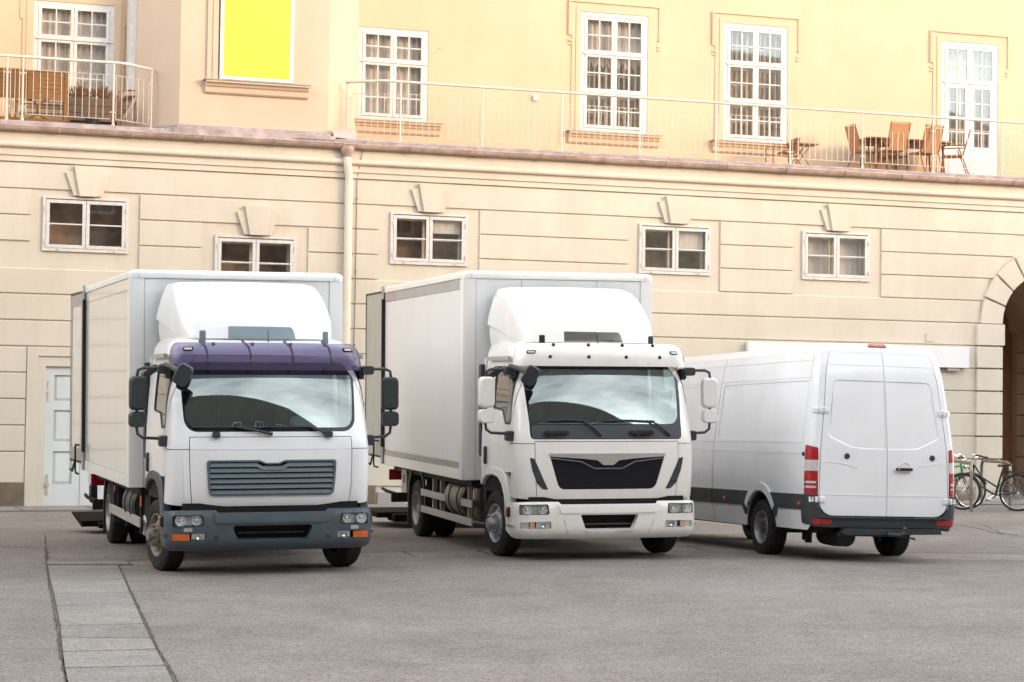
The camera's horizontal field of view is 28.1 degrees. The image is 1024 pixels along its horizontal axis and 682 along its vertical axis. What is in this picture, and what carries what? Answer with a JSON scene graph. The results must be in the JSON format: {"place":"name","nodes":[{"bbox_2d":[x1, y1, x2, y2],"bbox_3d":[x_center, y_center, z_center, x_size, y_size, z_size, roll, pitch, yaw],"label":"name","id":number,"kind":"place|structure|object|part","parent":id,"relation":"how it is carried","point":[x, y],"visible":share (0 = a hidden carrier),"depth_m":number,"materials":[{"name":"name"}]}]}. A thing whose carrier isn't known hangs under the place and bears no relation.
{"place":"outdoors","nodes":[
{"label":"outdoors","id":0,"kind":"place"},
{"bbox_2d":[47,561,173,681],"bbox_3d":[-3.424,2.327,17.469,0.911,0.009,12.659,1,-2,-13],"label":"path","id":1,"kind":"structure","parent":0,"point":[84,653],"depth_m":16.62,"materials":[{"name":"grey concrete"}]},
{"bbox_2d":[0,504,1023,681],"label":"ground","id":2,"kind":"structure","parent":0,"point":[648,616],"depth_m":18.18,"materials":[{"name":"grey asphalt"}]},
{"bbox_2d":[69,269,398,570],"bbox_3d":[-3.852,0.907,25.871,2.968,3.378,8.698,1,-1,-18],"label":"box truck","id":3,"kind":"object","parent":2,"relation":"on","point":[210,411],"visible":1,"depth_m":22.56,"materials":[{"name":"white paint"}]},
{"bbox_3d":[-6.029,0.541,28.335,0.145,2.572,1.179,1,-1,-18],"label":"rear door","id":4,"kind":"part","parent":3,"relation":"part of","materials":[{"name":"plastic"}]},
{"bbox_3d":[-3.758,0.838,22.488,0.389,1.390,1.294,1,-1,-18],"label":"door","id":5,"kind":"part","parent":3,"relation":"part of","materials":[{"name":"white paint"}]},
{"bbox_3d":[-1.935,0.856,23.082,0.389,1.390,1.294,1,-1,-18],"label":"door","id":6,"kind":"part","parent":3,"relation":"part of","materials":[{"name":"white paint"}]},
{"bbox_2d":[0,0,1023,505],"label":"courtyard building","id":7,"kind":"structure","parent":2,"relation":"on","point":[376,146],"depth_m":41.28,"materials":[{"name":"paint"}]},
{"bbox_2d":[0,67,67,122],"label":"wooden screen","id":8,"kind":"object","parent":7,"relation":"on","point":[30,94],"visible":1,"depth_m":37.59,"materials":[{"name":"brown wood"}]},
{"bbox_2d":[43,366,79,505],"bbox_3d":[-8.224,1.745,37.433,0.642,2.560,0.080,1,-2,-18],"label":"door leaf","id":9,"kind":"structure","parent":7,"relation":"in","point":[63,488],"depth_m":37.40,"materials":[{"name":"paint"}]},
{"bbox_2d":[33,0,114,100],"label":"window","id":10,"kind":"structure","parent":7,"relation":"in","point":[60,29],"depth_m":39.26,"materials":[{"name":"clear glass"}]},
{"bbox_2d":[42,196,128,253],"bbox_3d":[-7.941,-2.115,37.934,1.550,1.000,0.891,1,-2,-18],"label":"window","id":11,"kind":"structure","parent":7,"relation":"in","point":[69,224],"depth_m":38.22,"materials":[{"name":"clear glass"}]},
{"bbox_2d":[79,463,103,505],"bbox_3d":[-7.606,1.761,37.635,0.642,2.560,0.080,1,-2,-18],"label":"door leaf","id":12,"kind":"structure","parent":7,"relation":"in","point":[84,476],"depth_m":37.50,"materials":[{"name":"paint"}]},
{"bbox_2d":[85,118,98,124],"bbox_3d":[-7.788,-4.053,37.961,0.270,0.130,0.270,1,-2,-18],"label":"flower pot","id":13,"kind":"object","parent":7,"relation":"on","point":[91,121],"visible":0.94,"depth_m":37.86,"materials":[{"name":"plastic"}]},
{"bbox_2d":[63,84,122,125],"bbox_3d":[-7.882,-4.391,38.500,1.060,0.844,0.380,1,-2,-18],"label":"planter","id":14,"kind":"object","parent":7,"relation":"on","point":[99,109],"visible":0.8,"depth_m":38.38,"materials":[{"name":"brown wood"}]},
{"bbox_2d":[126,0,136,90],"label":"side window","id":15,"kind":"structure","parent":7,"relation":"in","point":[131,4],"depth_m":39.06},
{"bbox_2d":[214,235,296,271],"bbox_3d":[-4.946,-1.457,38.897,1.550,1.000,0.891,1,-2,-18],"label":"window","id":16,"kind":"structure","parent":7,"relation":"in","point":[232,252],"depth_m":38.88,"materials":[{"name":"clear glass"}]},
{"bbox_2d":[219,0,294,82],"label":"banner","id":17,"kind":"object","parent":7,"relation":"on","point":[256,40],"visible":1,"depth_m":38.66,"materials":[{"name":"fabric"}]},
{"bbox_2d":[357,26,428,121],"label":"window","id":18,"kind":"structure","parent":7,"relation":"in","point":[383,53],"depth_m":41.19,"materials":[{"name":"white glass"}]},
{"bbox_2d":[389,212,467,266],"bbox_3d":[-1.729,-1.953,39.971,1.550,1.000,0.891,1,-2,-18],"label":"window","id":19,"kind":"structure","parent":7,"relation":"in","point":[415,238],"depth_m":39.80,"materials":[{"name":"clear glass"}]},
{"bbox_2d":[580,11,647,133],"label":"window","id":20,"kind":"structure","parent":7,"relation":"in","point":[614,47],"depth_m":42.74,"materials":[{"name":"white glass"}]},
{"bbox_2d":[638,223,710,275],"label":"window","id":21,"kind":"structure","parent":7,"relation":"in","point":[663,248],"depth_m":41.39,"materials":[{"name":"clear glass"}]},
{"bbox_2d":[723,23,787,142],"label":"window","id":22,"kind":"structure","parent":7,"relation":"in","point":[755,56],"depth_m":43.78,"materials":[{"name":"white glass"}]},
{"bbox_2d":[765,138,799,163],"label":"folding chair","id":23,"kind":"object","parent":7,"relation":"on","point":[795,148],"visible":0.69,"depth_m":42.72,"materials":[{"name":"brown wood"}]},
{"bbox_2d":[784,142,818,164],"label":"side table","id":24,"kind":"object","parent":7,"relation":"on","point":[803,145],"visible":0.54,"depth_m":42.87,"materials":[{"name":"brown wood"}]},
{"bbox_2d":[801,231,869,281],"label":"window","id":25,"kind":"structure","parent":7,"relation":"in","point":[836,256],"depth_m":42.49,"materials":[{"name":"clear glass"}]},
{"bbox_2d":[746,342,968,370],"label":"wall sign","id":26,"kind":"object","parent":7,"relation":"attached to","point":[952,358],"visible":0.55,"depth_m":42.83,"materials":[{"name":"white"}]},
{"bbox_2d":[845,124,880,168],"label":"garden chair","id":27,"kind":"object","parent":7,"relation":"on","point":[849,130],"visible":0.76,"depth_m":43.45,"materials":[{"name":"wood"}]},
{"bbox_2d":[876,146,906,169],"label":"garden chair","id":28,"kind":"object","parent":7,"relation":"on","point":[884,155],"visible":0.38,"depth_m":44.24,"materials":[{"name":"wood"}]},
{"bbox_2d":[876,121,910,170],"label":"garden chair","id":29,"kind":"object","parent":7,"relation":"on","point":[898,129],"visible":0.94,"depth_m":43.01,"materials":[{"name":"wood"}]},
{"bbox_2d":[860,137,950,172],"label":"garden table","id":30,"kind":"object","parent":7,"relation":"on","point":[875,140],"visible":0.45,"depth_m":43.67,"materials":[{"name":"brown wood"}]},
{"bbox_2d":[907,124,943,172],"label":"garden chair","id":31,"kind":"object","parent":7,"relation":"on","point":[926,145],"visible":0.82,"depth_m":43.35,"materials":[{"name":"wood"}]},
{"bbox_2d":[926,333,933,341],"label":"junction box","id":32,"kind":"object","parent":7,"relation":"attached to","point":[929,337],"visible":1,"depth_m":42.90,"materials":[{"name":"paint"}]},
{"bbox_2d":[940,129,970,173],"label":"garden chair","id":33,"kind":"object","parent":7,"relation":"on","point":[953,156],"visible":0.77,"depth_m":43.84,"materials":[{"name":"wood"}]},
{"bbox_2d":[941,41,997,175],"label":"balcony door","id":34,"kind":"structure","parent":7,"relation":"in","point":[969,71],"depth_m":45.32,"materials":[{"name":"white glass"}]},
{"bbox_2d":[19,524,1020,681],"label":"ground seams","id":35,"kind":"object","parent":2,"relation":"on","point":[141,614],"visible":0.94,"depth_m":18.94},
{"bbox_2d":[365,270,717,555],"bbox_3d":[-0.080,0.953,28.446,2.968,3.581,9.613,1,-1,-15],"label":"box truck","id":36,"kind":"object","parent":2,"relation":"on","point":[532,405],"visible":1,"depth_m":25.14,"materials":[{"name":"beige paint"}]},
{"bbox_3d":[-2.099,0.546,30.947,0.126,2.697,1.214,1,-1,-15],"label":"rear door","id":37,"kind":"part","parent":36,"relation":"part of","materials":[{"name":"metal"}]},
{"bbox_3d":[-0.038,0.906,24.621,0.389,1.440,1.295,1,-1,-15],"label":"door","id":38,"kind":"part","parent":36,"relation":"part of","materials":[{"name":"beige paint"}]},
{"bbox_3d":[1.812,0.926,25.121,0.389,1.440,1.295,1,-1,-15],"label":"door","id":39,"kind":"part","parent":36,"relation":"part of","materials":[{"name":"beige paint"}]},
{"bbox_2d":[132,547,1023,564],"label":"paving band","id":40,"kind":"object","parent":2,"relation":"on","point":[997,557],"visible":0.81,"depth_m":25.81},
{"bbox_2d":[664,343,954,555],"bbox_3d":[3.546,1.493,28.006,2.480,2.670,7.196,2,-3,-17],"label":"panel van","id":41,"kind":"object","parent":2,"relation":"on","point":[838,444],"visible":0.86,"depth_m":25.00,"materials":[{"name":"paint"}]},
{"bbox_3d":[2.179,1.054,29.396,0.090,0.677,0.470,2,-3,-17],"label":"side window","id":42,"kind":"part","parent":41,"relation":"part of","materials":[{"name":"grey glass"}]},
{"bbox_3d":[4.091,1.093,24.784,0.878,2.033,0.257,2,-3,-17],"label":"rear door","id":43,"kind":"part","parent":41,"relation":"part of","materials":[{"name":"plastic"}]},
{"bbox_3d":[4.912,1.124,25.007,0.825,2.033,0.299,2,-3,-17],"label":"rear door","id":44,"kind":"part","parent":41,"relation":"part of","materials":[{"name":"plastic"}]},
{"bbox_2d":[954,459,973,511],"bbox_3d":[8.626,2.777,39.638,0.110,0.949,3.211,0,-2,3],"label":"bicycle stand","id":45,"kind":"object","parent":2,"relation":"on","point":[969,463],"visible":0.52,"depth_m":38.07,"materials":[{"name":"silver metal"}]},
{"bbox_2d":[954,453,986,507],"bbox_3d":[8.285,2.682,39.215,1.778,1.075,0.584,1,2,-15],"label":"bicycle","id":46,"kind":"object","parent":2,"relation":"on","point":[977,475],"visible":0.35,"depth_m":39.31,"materials":[{"name":"metal"}]},
{"bbox_2d":[954,453,1023,510],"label":"bicycle","id":47,"kind":"object","parent":2,"relation":"on","point":[996,495],"visible":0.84,"depth_m":38.65,"materials":[{"name":"metal"}]},
{"bbox_2d":[979,459,1011,506],"bbox_3d":[9.408,2.791,39.851,0.110,0.949,2.083,1,-2,-3],"label":"bicycle stand","id":48,"kind":"object","parent":2,"relation":"on","point":[1001,462],"visible":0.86,"depth_m":39.62,"materials":[{"name":"silver metal"}]},
{"bbox_2d":[0,500,1023,510],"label":"pavement","id":49,"kind":"structure","parent":0,"point":[32,508],"depth_m":36.94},
{"bbox_2d":[1003,494,1023,499],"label":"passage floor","id":50,"kind":"structure","parent":0,"point":[1019,496],"depth_m":44.86,"materials":[{"name":"grey stone"}]}
]}

